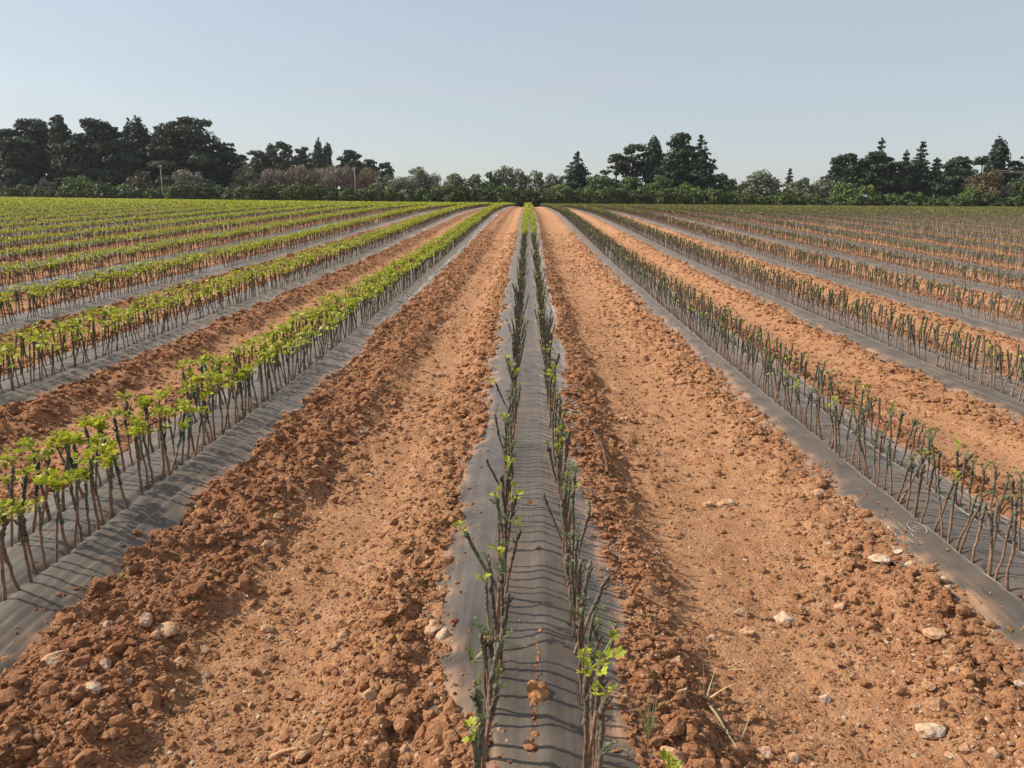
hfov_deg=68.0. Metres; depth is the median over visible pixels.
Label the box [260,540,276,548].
stone
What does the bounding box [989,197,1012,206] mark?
hedge bush
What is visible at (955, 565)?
mulch film
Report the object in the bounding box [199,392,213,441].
vine cutting
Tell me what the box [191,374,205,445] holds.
vine cutting
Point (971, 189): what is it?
bush
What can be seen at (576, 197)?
hedge bush
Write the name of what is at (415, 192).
hedge bush
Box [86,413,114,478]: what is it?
vine cutting
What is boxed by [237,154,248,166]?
pine tree
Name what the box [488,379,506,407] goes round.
vine cutting
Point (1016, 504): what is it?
vine cutting
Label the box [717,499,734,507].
stone
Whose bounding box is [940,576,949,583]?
stone
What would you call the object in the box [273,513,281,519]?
stone
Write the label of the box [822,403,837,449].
vine cutting
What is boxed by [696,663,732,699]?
dry grass
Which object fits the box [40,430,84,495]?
vine cutting
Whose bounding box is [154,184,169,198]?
hedge bush
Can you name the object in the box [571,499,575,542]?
vine cutting
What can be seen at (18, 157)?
pine tree
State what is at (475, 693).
vine cutting
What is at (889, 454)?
vine cutting
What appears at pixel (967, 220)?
mulch film
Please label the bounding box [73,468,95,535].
vine cutting
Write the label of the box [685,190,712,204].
hedge bush
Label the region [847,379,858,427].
vine cutting
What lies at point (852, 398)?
vine cutting
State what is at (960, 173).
pine tree
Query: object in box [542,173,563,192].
bush
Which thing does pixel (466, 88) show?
sky
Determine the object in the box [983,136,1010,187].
cypress tree
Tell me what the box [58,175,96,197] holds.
bush
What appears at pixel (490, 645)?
vine cutting
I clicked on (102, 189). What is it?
hedge bush
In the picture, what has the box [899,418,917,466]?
vine cutting
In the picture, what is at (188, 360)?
vine cutting
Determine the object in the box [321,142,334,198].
cypress tree
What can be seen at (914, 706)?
stone
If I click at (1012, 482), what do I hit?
vine cutting
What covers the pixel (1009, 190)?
bush
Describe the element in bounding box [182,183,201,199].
hedge bush
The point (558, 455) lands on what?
vine cutting
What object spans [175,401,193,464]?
vine cutting
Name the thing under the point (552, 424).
vine cutting
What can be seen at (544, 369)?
vine cutting
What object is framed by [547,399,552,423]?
vine cutting
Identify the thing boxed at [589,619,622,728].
vine cutting
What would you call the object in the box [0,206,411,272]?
mulch film
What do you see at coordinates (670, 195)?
hedge bush
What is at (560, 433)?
vine cutting
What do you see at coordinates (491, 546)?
vine cutting
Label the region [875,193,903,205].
hedge bush
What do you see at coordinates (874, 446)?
vine cutting
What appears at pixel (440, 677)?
clod
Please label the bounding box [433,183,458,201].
hedge bush
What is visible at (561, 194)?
hedge bush
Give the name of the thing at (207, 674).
stone
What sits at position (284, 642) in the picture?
stone
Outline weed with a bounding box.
[626,685,660,739]
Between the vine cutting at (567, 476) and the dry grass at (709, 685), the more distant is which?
the vine cutting at (567, 476)
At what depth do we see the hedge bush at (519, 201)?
120.75 m
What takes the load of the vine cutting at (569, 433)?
on the mulch film at (538, 588)
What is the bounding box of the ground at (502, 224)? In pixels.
[0,206,1023,767]
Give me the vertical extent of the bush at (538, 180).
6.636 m
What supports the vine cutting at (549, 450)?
on the mulch film at (538, 588)
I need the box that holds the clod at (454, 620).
[449,618,458,623]
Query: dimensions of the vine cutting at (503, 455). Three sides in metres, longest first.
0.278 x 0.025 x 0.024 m
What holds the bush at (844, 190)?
on the ground at (502, 224)
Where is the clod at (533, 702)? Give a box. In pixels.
[530,700,536,705]
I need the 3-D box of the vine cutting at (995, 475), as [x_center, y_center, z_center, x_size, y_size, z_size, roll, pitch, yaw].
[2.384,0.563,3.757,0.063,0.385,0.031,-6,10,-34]
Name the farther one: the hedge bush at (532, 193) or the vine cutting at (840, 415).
the hedge bush at (532, 193)
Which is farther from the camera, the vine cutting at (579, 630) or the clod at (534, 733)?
the vine cutting at (579, 630)
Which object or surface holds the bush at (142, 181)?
on the ground at (502, 224)
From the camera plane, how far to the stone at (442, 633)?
2.81 m
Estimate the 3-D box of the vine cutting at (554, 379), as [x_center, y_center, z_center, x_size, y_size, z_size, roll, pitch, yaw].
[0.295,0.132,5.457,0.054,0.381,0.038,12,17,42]
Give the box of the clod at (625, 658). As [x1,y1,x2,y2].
[616,654,627,661]
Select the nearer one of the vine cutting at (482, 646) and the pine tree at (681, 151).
the vine cutting at (482, 646)
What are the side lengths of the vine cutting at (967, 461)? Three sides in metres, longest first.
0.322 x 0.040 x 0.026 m
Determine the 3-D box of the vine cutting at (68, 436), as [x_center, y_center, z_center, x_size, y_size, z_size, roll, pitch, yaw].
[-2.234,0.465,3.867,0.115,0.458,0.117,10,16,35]
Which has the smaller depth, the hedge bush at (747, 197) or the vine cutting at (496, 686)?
the vine cutting at (496, 686)
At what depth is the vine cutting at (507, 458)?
3.66 m
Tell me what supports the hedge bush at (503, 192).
on the ground at (502, 224)
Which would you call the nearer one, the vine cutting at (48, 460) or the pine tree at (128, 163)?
the vine cutting at (48, 460)
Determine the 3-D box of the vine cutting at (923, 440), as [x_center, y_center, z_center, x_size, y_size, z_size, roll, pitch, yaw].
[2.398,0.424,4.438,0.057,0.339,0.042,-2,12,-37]
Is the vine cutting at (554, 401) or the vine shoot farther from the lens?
the vine cutting at (554, 401)
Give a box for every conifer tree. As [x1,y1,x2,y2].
[561,151,593,192]
[673,134,722,191]
[783,168,793,189]
[900,141,932,196]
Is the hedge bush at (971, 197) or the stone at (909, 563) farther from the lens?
the hedge bush at (971, 197)
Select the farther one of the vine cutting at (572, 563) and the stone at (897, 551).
the stone at (897, 551)
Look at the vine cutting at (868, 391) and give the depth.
5.10 m
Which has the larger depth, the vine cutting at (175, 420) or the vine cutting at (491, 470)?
the vine cutting at (175, 420)
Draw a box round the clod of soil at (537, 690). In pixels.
[527,680,549,701]
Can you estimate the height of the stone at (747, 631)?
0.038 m
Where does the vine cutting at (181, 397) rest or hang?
on the mulch film at (101, 551)
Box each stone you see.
[40,650,68,665]
[75,664,88,671]
[85,681,101,693]
[99,658,111,671]
[102,620,110,627]
[139,612,152,626]
[150,630,160,639]
[174,657,185,665]
[200,670,212,678]
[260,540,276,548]
[260,623,274,632]
[273,513,281,519]
[280,640,288,644]
[338,631,348,638]
[359,426,367,433]
[400,744,409,753]
[409,467,417,471]
[424,619,442,635]
[436,628,449,640]
[672,655,682,660]
[677,686,687,695]
[702,500,712,506]
[709,634,720,640]
[717,499,734,507]
[739,626,753,636]
[757,746,771,759]
[788,752,799,763]
[819,694,830,703]
[834,602,844,610]
[868,553,891,564]
[891,549,902,554]
[904,560,915,565]
[909,703,920,709]
[915,723,945,739]
[923,627,945,639]
[940,576,949,583]
[944,751,955,759]
[949,667,958,674]
[987,747,1000,758]
[1014,679,1023,689]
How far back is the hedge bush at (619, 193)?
120.50 m
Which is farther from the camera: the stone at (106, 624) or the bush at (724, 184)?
the bush at (724, 184)
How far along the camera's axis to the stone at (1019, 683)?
2.60 m
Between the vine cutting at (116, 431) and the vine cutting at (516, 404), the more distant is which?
the vine cutting at (516, 404)
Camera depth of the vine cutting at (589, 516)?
3.09 m
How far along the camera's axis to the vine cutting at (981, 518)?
3.37 m
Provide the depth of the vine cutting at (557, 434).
4.25 m
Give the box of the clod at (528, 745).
[522,740,537,750]
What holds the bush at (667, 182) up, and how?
on the ground at (502, 224)
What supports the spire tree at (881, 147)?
on the ground at (502, 224)
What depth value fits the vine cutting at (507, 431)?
4.41 m
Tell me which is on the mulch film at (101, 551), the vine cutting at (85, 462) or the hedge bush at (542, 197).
the vine cutting at (85, 462)
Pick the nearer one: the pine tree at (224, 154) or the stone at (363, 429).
the stone at (363, 429)
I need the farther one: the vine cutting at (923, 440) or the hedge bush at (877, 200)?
the hedge bush at (877, 200)
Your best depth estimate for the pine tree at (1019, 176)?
129.69 m
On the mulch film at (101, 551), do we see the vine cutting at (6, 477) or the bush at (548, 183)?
the vine cutting at (6, 477)
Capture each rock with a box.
[152,621,177,638]
[360,686,377,701]
[660,746,686,764]
[773,611,795,624]
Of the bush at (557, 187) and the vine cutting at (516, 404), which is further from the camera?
the bush at (557, 187)
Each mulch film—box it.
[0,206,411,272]
[0,206,444,295]
[0,206,513,675]
[0,207,349,245]
[0,207,485,405]
[0,208,360,258]
[0,210,437,334]
[1,206,338,237]
[2,205,302,224]
[2,206,304,230]
[5,205,226,216]
[392,208,665,767]
[540,206,1023,678]
[566,207,1023,426]
[603,209,1023,342]
[649,212,1023,302]
[658,210,1023,278]
[684,210,1022,263]
[727,212,1022,251]
[765,212,1021,243]
[782,212,1023,236]
[837,214,1023,230]
[861,213,1022,226]
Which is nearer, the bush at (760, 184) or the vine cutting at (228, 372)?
the vine cutting at (228, 372)
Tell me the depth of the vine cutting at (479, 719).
1.93 m
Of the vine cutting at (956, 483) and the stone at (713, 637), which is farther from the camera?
the vine cutting at (956, 483)
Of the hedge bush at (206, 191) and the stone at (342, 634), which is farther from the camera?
the hedge bush at (206, 191)
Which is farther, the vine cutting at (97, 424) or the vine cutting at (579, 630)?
the vine cutting at (97, 424)
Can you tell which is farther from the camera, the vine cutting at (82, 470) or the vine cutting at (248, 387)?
the vine cutting at (248, 387)
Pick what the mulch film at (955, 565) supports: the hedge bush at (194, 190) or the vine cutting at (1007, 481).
the vine cutting at (1007, 481)
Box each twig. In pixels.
[268,747,306,760]
[588,421,608,473]
[707,702,737,749]
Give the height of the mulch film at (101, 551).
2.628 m
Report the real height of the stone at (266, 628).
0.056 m
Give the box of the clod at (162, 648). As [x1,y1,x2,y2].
[158,645,165,652]
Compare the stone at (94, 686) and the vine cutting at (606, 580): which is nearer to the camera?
the stone at (94, 686)
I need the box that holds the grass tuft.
[465,641,487,661]
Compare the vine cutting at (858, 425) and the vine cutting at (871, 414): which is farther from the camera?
the vine cutting at (871, 414)
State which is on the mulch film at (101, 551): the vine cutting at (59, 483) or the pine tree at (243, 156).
the vine cutting at (59, 483)
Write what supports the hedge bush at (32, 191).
on the ground at (502, 224)
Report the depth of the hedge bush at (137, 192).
122.30 m
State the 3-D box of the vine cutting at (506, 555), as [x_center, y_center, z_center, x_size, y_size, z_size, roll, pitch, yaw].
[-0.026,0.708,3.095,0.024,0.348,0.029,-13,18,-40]
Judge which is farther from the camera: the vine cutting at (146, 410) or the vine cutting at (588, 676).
the vine cutting at (146, 410)
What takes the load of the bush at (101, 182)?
on the ground at (502, 224)
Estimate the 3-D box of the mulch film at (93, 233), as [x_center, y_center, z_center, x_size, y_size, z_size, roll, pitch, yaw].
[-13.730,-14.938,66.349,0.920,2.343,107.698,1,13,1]
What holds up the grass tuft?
on the mulch film at (538, 588)
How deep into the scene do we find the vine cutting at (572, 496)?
3.42 m
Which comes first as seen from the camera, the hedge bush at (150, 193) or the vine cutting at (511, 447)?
the vine cutting at (511, 447)
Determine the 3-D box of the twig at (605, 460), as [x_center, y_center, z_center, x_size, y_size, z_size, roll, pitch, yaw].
[0.576,0.405,4.991,0.051,0.067,0.947,0,13,-1]
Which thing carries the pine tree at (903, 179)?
on the ground at (502, 224)
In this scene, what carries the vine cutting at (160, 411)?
on the mulch film at (101, 551)
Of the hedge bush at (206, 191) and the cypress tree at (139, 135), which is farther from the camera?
the cypress tree at (139, 135)
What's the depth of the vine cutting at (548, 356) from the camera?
6.18 m
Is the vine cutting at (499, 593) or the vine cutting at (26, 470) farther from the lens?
the vine cutting at (26, 470)
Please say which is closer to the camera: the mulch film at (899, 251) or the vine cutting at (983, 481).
the vine cutting at (983, 481)
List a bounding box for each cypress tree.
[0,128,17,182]
[43,114,72,185]
[121,118,131,139]
[123,115,155,178]
[148,132,164,178]
[264,143,277,170]
[310,137,323,186]
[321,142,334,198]
[640,135,664,184]
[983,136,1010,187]
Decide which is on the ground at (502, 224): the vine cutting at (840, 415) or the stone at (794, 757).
the stone at (794, 757)
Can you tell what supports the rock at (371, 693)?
on the ground at (502, 224)
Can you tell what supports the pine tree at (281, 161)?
on the ground at (502, 224)
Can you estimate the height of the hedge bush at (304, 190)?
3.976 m
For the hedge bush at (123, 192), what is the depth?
121.73 m
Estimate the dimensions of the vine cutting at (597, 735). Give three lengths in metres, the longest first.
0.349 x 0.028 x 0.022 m
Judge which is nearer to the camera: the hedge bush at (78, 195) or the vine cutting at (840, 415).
the vine cutting at (840, 415)
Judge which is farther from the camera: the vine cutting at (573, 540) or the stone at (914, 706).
the vine cutting at (573, 540)
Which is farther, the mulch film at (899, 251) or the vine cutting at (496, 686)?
the mulch film at (899, 251)
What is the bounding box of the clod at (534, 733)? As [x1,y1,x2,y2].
[531,731,537,736]
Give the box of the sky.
[0,0,1023,193]
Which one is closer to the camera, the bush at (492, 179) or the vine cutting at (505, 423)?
the vine cutting at (505, 423)
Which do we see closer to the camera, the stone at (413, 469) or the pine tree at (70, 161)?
the stone at (413, 469)
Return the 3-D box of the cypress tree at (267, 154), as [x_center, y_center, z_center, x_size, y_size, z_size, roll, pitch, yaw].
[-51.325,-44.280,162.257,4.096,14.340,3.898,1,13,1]
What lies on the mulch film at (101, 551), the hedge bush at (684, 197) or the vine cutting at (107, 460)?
the vine cutting at (107, 460)
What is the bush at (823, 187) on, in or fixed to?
on the ground at (502, 224)
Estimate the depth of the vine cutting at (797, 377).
5.61 m
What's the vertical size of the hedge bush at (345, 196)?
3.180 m
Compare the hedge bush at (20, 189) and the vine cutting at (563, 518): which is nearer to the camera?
the vine cutting at (563, 518)
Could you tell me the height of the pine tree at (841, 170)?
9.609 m
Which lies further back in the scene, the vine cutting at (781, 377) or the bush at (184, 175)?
the bush at (184, 175)
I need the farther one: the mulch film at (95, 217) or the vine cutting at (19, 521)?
the mulch film at (95, 217)
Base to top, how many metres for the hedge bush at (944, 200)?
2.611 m
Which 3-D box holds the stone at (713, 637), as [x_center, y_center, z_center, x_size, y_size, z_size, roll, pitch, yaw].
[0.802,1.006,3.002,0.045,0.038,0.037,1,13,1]
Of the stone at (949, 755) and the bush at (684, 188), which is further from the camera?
the bush at (684, 188)
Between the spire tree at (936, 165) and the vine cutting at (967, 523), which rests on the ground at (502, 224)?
the spire tree at (936, 165)
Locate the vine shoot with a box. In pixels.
[657,748,681,767]
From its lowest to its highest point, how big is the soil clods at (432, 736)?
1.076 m
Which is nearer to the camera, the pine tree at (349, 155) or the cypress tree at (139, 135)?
the cypress tree at (139, 135)
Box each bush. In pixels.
[0,187,21,196]
[11,183,36,196]
[22,185,48,197]
[34,178,57,195]
[42,188,57,197]
[55,186,73,197]
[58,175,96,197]
[70,188,91,197]
[81,184,104,197]
[91,182,121,197]
[93,179,107,186]
[107,183,133,197]
[112,186,134,198]
[126,170,157,191]
[126,187,148,198]
[138,187,163,198]
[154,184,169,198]
[162,182,191,199]
[170,169,203,197]
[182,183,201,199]
[194,182,217,199]
[198,179,224,199]
[210,185,230,199]
[220,186,247,199]
[227,166,258,188]
[237,182,261,199]
[251,181,275,200]
[256,167,280,188]
[264,166,295,198]
[264,183,282,199]
[278,183,302,200]
[289,163,309,185]
[291,184,319,200]
[294,174,314,197]
[306,166,334,200]
[306,183,325,200]
[318,185,342,200]
[319,163,353,195]
[334,188,358,200]
[339,170,367,193]
[348,187,372,201]
[356,165,382,188]
[364,184,383,201]
[372,173,393,198]
[373,186,403,201]
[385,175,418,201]
[388,185,414,201]
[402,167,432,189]
[403,185,432,201]
[419,188,442,201]
[426,171,452,194]
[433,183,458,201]
[446,173,467,201]
[447,184,471,202]
[465,174,487,189]
[466,187,483,202]
[476,185,498,202]
[482,169,503,194]
[490,184,517,202]
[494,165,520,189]
[508,187,530,205]
[513,168,532,191]
[519,186,543,206]
[525,170,544,191]
[535,188,555,205]
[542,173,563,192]
[546,186,572,203]
[551,183,573,193]
[562,187,586,203]
[578,189,599,203]
[582,174,612,193]
[593,186,613,203]
[604,186,626,203]
[617,175,643,190]
[618,188,643,203]
[628,186,660,203]
[646,175,673,203]
[646,187,667,204]
[663,186,685,204]
[671,190,702,204]
[673,182,701,204]
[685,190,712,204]
[701,187,726,204]
[714,172,737,193]
[718,190,744,204]
[728,181,747,204]
[731,193,753,204]
[736,168,786,201]
[752,195,773,204]
[762,192,789,204]
[775,192,798,205]
[786,177,817,196]
[789,192,811,204]
[798,194,829,205]
[805,178,834,197]
[818,196,840,205]
[828,182,858,205]
[832,194,855,205]
[845,192,873,205]
[856,184,880,204]
[865,194,886,205]
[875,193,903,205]
[888,191,917,205]
[903,192,928,205]
[917,195,941,205]
[930,195,956,206]
[942,195,970,206]
[956,186,982,205]
[957,193,985,206]
[958,168,1004,204]
[976,193,997,206]
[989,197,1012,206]
[998,184,1016,198]
[1005,195,1023,206]
[1006,178,1023,198]
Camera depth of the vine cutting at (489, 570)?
2.81 m
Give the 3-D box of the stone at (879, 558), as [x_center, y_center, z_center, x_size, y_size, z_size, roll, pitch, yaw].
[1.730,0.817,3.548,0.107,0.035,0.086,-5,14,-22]
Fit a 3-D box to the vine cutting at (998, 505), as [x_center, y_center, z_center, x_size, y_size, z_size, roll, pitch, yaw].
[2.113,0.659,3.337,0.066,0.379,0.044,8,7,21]
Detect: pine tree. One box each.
[0,136,53,189]
[10,117,52,192]
[46,139,101,190]
[69,117,144,185]
[90,138,155,187]
[145,116,230,189]
[204,141,248,193]
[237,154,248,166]
[242,150,267,198]
[269,140,296,186]
[293,147,312,185]
[333,149,364,196]
[362,159,381,174]
[377,162,394,181]
[599,153,640,189]
[612,143,647,187]
[644,158,692,190]
[658,132,697,188]
[820,153,869,190]
[851,151,899,201]
[881,160,920,205]
[922,170,962,197]
[941,156,972,195]
[965,156,990,184]
[1001,160,1023,185]
[1011,156,1023,183]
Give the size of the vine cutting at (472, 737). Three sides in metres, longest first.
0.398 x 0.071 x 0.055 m
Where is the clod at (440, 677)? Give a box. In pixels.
[433,672,447,682]
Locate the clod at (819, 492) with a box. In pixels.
[810,488,825,497]
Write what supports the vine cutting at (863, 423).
on the mulch film at (955, 565)
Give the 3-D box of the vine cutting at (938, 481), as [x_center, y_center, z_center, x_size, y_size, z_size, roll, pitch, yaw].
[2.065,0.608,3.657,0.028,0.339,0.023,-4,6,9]
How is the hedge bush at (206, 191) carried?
on the ground at (502, 224)
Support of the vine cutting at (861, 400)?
on the mulch film at (955, 565)
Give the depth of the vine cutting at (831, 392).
5.48 m
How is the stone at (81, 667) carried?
on the ground at (502, 224)
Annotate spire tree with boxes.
[877,137,885,152]
[902,149,909,170]
[930,157,941,170]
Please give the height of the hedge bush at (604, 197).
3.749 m
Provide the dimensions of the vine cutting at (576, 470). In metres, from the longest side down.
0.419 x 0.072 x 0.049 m
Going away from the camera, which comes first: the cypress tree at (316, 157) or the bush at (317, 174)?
the bush at (317, 174)
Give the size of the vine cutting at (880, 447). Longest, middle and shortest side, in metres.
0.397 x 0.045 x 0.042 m
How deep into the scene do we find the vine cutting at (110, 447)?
3.85 m
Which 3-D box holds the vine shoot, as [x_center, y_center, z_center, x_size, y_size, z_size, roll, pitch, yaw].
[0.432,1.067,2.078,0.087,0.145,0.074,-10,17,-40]
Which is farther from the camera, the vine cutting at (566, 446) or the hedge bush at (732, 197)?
the hedge bush at (732, 197)
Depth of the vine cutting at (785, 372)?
5.71 m
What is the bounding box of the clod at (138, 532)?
[133,530,142,535]
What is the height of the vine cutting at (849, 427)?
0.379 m
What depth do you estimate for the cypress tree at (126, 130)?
133.46 m
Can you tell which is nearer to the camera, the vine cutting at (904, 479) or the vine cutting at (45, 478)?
the vine cutting at (45, 478)
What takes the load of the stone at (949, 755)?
on the ground at (502, 224)
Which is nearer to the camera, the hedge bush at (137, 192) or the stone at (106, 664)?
the stone at (106, 664)
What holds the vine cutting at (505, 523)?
on the mulch film at (538, 588)
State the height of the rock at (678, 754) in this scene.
0.068 m
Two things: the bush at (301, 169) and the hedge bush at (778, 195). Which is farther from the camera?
the bush at (301, 169)
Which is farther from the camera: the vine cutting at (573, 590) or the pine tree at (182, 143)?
the pine tree at (182, 143)
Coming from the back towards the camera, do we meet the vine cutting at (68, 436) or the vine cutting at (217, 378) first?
the vine cutting at (217, 378)
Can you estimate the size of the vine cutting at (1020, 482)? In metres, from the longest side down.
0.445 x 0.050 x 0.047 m
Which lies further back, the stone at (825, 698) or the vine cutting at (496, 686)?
the stone at (825, 698)
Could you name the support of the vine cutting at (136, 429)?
on the mulch film at (101, 551)
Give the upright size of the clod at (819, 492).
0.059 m
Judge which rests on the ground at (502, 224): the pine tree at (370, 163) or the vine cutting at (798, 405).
the pine tree at (370, 163)
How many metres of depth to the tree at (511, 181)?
127.88 m
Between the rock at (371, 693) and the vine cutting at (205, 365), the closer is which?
the rock at (371, 693)
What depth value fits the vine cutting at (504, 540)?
2.82 m
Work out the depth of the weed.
2.29 m
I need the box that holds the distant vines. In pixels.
[0,197,1023,411]
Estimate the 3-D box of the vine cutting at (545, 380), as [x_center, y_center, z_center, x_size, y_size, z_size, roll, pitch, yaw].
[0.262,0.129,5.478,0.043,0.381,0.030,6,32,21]
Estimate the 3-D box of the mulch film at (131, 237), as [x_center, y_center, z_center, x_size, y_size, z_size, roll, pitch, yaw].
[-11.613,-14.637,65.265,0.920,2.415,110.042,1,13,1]
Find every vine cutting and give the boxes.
[0,445,24,546]
[0,472,21,518]
[0,498,15,601]
[0,510,20,590]
[6,498,32,582]
[7,505,37,574]
[15,437,50,520]
[15,464,41,542]
[25,447,52,533]
[28,496,46,568]
[31,467,69,554]
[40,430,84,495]
[42,444,57,521]
[44,428,84,498]
[47,476,68,562]
[55,432,83,511]
[59,470,82,542]
[62,431,87,499]
[63,467,88,548]
[71,447,99,529]
[73,414,101,487]
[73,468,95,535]
[78,454,105,524]
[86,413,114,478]
[87,419,108,481]
[87,432,110,488]
[91,414,120,473]
[95,438,127,508]
[97,456,122,515]
[101,449,119,518]
[103,405,124,471]
[115,391,141,460]
[118,409,134,465]
[123,421,143,494]
[129,411,148,488]
[133,421,153,483]
[136,394,154,452]
[136,398,153,454]
[150,403,169,480]
[153,389,164,448]
[154,423,171,475]
[160,386,171,438]
[163,405,177,469]
[170,417,189,473]
[173,398,196,454]
[173,399,176,437]
[174,361,196,423]
[174,386,185,435]
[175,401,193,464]
[178,358,204,406]
[179,379,191,404]
[182,382,210,443]
[184,369,195,424]
[184,404,200,460]
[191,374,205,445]
[193,355,209,416]
[193,405,211,456]
[199,354,211,412]
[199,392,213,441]
[201,380,217,451]
[202,371,215,439]
[203,370,218,417]
[210,372,227,434]
[211,358,225,407]
[213,355,224,408]
[217,374,230,428]
[221,379,238,431]
[222,366,239,421]
[231,372,245,423]
[233,372,244,418]
[236,367,250,415]
[238,365,253,413]
[242,363,253,410]
[250,366,257,406]
[254,357,265,404]
[452,519,496,591]
[461,716,480,767]
[469,687,485,767]
[471,615,490,711]
[473,672,485,767]
[473,695,489,767]
[475,572,490,639]
[479,551,495,610]
[483,629,494,702]
[485,458,501,488]
[485,627,512,732]
[485,665,506,760]
[486,637,495,707]
[487,543,504,632]
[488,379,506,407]
[488,584,503,670]
[490,484,503,546]
[490,497,499,564]
[491,408,503,451]
[495,563,506,650]
[496,538,507,603]
[496,554,504,621]
[497,592,513,664]
[497,616,505,681]
[499,475,504,494]
[499,511,509,588]
[500,412,509,452]
[500,434,506,475]
[501,489,506,516]
[502,519,508,588]
[503,437,506,477]
[504,355,511,382]
[504,417,513,447]
[504,455,514,509]
[504,467,511,510]
[504,516,523,603]
[505,441,516,493]
[506,404,509,430]
[506,494,513,526]
[507,422,509,443]
[507,438,517,475]
[507,480,523,552]
[507,492,517,527]
[508,383,513,399]
[509,452,518,491]
[510,394,514,440]
[511,367,519,405]
[512,391,521,439]
[516,381,522,419]
[540,344,550,372]
[542,368,548,403]
[542,492,564,549]
[543,370,552,427]
[543,442,559,500]
[544,379,549,412]
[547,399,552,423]
[551,412,554,459]
[552,377,556,404]
[552,443,562,507]
[553,357,556,388]
[553,388,558,423]
[554,393,559,416]
[554,410,556,465]
[554,425,562,477]
[554,437,564,491]
[556,402,562,422]
[557,392,562,408]
[559,432,566,486]
[560,422,563,458]
[560,472,572,514]
[560,501,567,581]
[561,462,574,528]
[561,482,569,569]
[562,430,570,494]
[562,430,573,483]
[562,532,571,561]
[563,486,568,553]
[564,554,572,627]
[564,559,576,637]
[566,471,571,535]
[567,480,580,532]
[567,500,595,585]
[569,465,579,531]
[570,555,573,576]
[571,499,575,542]
[571,532,574,575]
[572,526,581,602]
[572,602,585,703]
[573,570,610,654]
[576,556,583,640]
[576,593,588,675]
[576,647,597,753]
[576,647,612,767]
[578,560,592,660]
[582,615,604,724]
[584,603,604,674]
[584,636,597,767]
[587,629,626,767]
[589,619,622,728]
[590,680,617,764]
[594,706,599,767]
[596,739,616,767]
[776,369,787,409]
[783,368,786,409]
[783,371,791,415]
[789,375,793,403]
[792,380,807,429]
[793,367,802,418]
[793,378,799,421]
[793,386,801,423]
[805,389,813,424]
[809,386,815,431]
[813,388,819,434]
[814,389,822,439]
[815,402,819,437]
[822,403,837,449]
[826,370,834,414]
[826,386,840,424]
[828,379,834,406]
[828,401,837,444]
[830,403,845,448]
[831,381,843,425]
[831,396,838,452]
[831,412,839,456]
[844,408,855,460]
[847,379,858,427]
[849,397,856,425]
[851,402,869,464]
[851,430,869,478]
[852,415,860,470]
[854,384,869,433]
[856,408,866,466]
[857,407,867,475]
[862,388,871,438]
[865,400,872,422]
[866,396,874,445]
[872,432,878,482]
[875,397,880,448]
[877,429,885,486]
[881,403,897,452]
[882,437,892,489]
[887,408,893,446]
[887,441,891,495]
[891,412,905,461]
[896,452,917,501]
[898,450,931,503]
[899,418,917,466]
[905,454,915,509]
[909,420,919,469]
[912,422,926,466]
[913,447,926,514]
[913,462,926,517]
[917,428,930,478]
[920,454,939,523]
[924,427,940,462]
[925,428,933,484]
[925,435,936,489]
[932,478,956,531]
[935,451,941,492]
[936,476,942,537]
[947,470,962,543]
[950,453,973,493]
[954,438,964,504]
[955,497,976,550]
[958,449,971,506]
[958,489,991,552]
[968,458,977,512]
[971,503,986,562]
[975,487,1023,517]
[977,461,990,520]
[985,511,993,576]
[986,490,1006,569]
[987,461,1000,527]
[994,492,1021,580]
[997,472,1013,532]
[1005,509,1017,590]
[1006,480,1018,516]
[1009,479,1014,544]
[1014,467,1023,549]
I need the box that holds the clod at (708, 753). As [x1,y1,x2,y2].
[701,746,715,759]
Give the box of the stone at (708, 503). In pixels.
[702,500,712,506]
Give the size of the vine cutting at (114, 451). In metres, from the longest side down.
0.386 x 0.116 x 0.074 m
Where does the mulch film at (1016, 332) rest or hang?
on the ground at (502, 224)
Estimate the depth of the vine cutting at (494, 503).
3.28 m
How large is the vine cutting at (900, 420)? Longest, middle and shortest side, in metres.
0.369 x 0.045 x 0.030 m
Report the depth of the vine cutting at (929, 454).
4.33 m
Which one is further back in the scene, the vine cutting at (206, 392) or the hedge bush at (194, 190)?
the hedge bush at (194, 190)
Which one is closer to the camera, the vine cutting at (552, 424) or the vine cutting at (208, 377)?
the vine cutting at (552, 424)
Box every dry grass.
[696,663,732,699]
[713,713,751,741]
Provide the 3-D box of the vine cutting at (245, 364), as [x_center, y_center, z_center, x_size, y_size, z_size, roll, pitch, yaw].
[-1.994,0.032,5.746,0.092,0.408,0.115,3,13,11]
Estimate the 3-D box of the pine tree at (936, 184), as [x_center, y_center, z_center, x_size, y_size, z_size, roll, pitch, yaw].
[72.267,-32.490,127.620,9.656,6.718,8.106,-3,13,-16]
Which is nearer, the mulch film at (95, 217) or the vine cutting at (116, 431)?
the vine cutting at (116, 431)
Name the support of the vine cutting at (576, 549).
on the mulch film at (538, 588)
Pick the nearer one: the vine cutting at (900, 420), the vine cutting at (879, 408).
the vine cutting at (900, 420)
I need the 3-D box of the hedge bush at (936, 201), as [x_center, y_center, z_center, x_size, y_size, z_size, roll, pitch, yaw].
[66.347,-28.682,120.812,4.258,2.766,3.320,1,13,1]
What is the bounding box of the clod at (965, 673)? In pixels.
[958,668,974,679]
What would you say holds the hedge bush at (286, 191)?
on the ground at (502, 224)
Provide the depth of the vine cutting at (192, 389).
4.96 m
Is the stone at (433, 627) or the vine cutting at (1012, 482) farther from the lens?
the vine cutting at (1012, 482)
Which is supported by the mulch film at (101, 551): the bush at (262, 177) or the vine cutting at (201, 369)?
the vine cutting at (201, 369)
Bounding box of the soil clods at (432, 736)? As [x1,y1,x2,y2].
[0,228,1023,767]
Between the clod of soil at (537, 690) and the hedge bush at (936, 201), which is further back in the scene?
the hedge bush at (936, 201)
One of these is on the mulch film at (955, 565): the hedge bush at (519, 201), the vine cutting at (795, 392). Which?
the vine cutting at (795, 392)
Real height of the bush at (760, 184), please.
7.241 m

